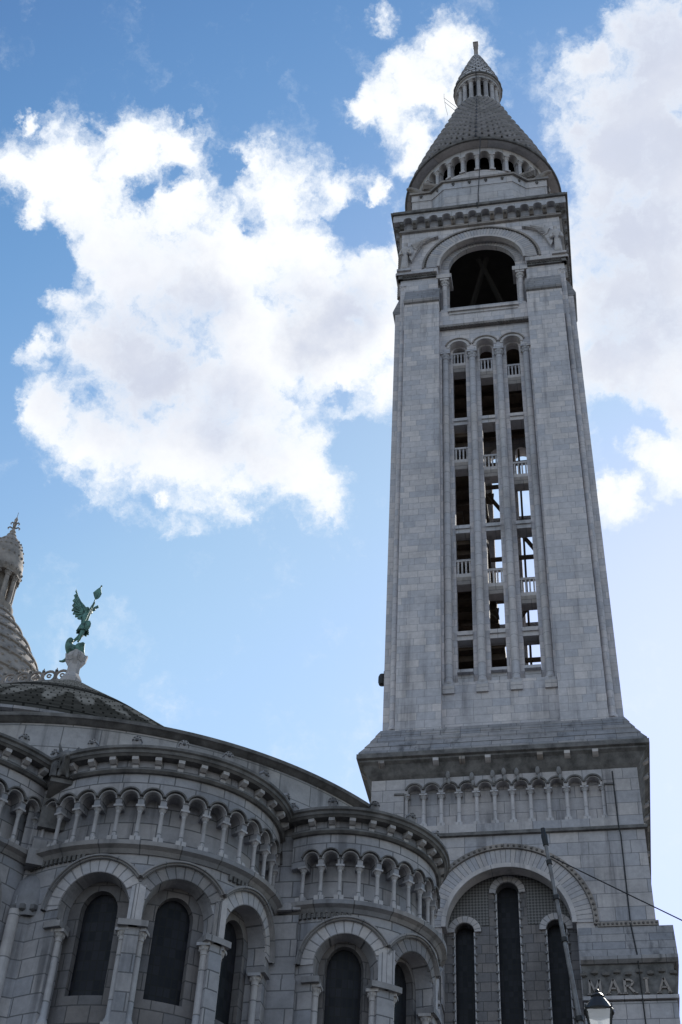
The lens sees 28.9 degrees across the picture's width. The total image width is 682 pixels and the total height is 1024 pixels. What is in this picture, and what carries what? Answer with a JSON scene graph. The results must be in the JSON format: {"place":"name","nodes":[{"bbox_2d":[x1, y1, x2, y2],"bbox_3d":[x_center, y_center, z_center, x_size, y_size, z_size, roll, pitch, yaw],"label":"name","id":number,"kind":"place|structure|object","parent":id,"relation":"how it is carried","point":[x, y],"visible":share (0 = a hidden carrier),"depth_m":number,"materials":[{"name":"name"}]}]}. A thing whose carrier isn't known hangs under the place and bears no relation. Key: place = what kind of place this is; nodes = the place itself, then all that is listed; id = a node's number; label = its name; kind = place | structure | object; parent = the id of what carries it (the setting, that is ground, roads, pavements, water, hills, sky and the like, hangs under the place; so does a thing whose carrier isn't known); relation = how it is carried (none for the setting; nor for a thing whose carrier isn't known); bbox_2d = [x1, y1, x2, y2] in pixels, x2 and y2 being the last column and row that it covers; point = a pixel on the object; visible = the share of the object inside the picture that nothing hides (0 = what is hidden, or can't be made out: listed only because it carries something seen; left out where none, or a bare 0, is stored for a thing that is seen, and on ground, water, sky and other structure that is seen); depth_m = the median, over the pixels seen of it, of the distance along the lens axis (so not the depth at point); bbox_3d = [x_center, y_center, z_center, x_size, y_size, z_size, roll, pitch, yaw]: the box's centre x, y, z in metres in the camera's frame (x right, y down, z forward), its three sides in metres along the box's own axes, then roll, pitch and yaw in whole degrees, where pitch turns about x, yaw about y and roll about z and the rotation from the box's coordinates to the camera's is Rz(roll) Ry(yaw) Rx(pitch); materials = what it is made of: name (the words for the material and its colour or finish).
{"place":"outdoors","nodes":[
{"label":"outdoors","id":0,"kind":"place"},
{"bbox_2d":[0,0,681,1023],"label":"sky","id":1,"kind":"structure","parent":0,"point":[199,255],"materials":[{"name":"blue"}]},
{"bbox_3d":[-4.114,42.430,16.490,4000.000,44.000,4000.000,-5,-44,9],"label":"ground","id":2,"kind":"structure","parent":0,"visible":0},
{"bbox_2d":[0,668,449,1023],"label":"church apse","id":3,"kind":"structure","parent":2,"relation":"on","point":[152,871],"depth_m":22.20,"materials":[{"name":"stone"}]},
{"bbox_2d":[0,513,39,682],"bbox_3d":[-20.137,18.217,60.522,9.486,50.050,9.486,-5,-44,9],"label":"stone cupola","id":4,"kind":"object","parent":3,"relation":"on","point":[16,655],"visible":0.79,"depth_m":71.01,"materials":[{"name":"stone"}]},
{"bbox_2d":[59,585,101,681],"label":"angel statue","id":5,"kind":"object","parent":3,"relation":"on","point":[75,659],"visible":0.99,"depth_m":42.77,"materials":[{"name":"metal"}]},
{"bbox_2d":[356,41,680,1023],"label":"bell tower","id":6,"kind":"structure","parent":2,"relation":"on","point":[484,755],"depth_m":46.19,"materials":[{"name":"stone"}]},
{"bbox_2d":[541,827,583,1023],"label":"leaning mast","id":7,"kind":"object","parent":2,"relation":"on","point":[564,942],"visible":1,"depth_m":19.06,"materials":[{"name":"grey metal"}]},
{"bbox_2d":[550,856,681,920],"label":"stay wire","id":8,"kind":"object","parent":7,"relation":"attached to","point":[617,889],"visible":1,"depth_m":19.37,"materials":[{"name":"black metal"}]},
{"bbox_2d":[583,989,614,1023],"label":"street lamp","id":9,"kind":"object","parent":2,"relation":"on","point":[598,1009],"visible":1,"depth_m":17.77,"materials":[{"name":"black metal"}]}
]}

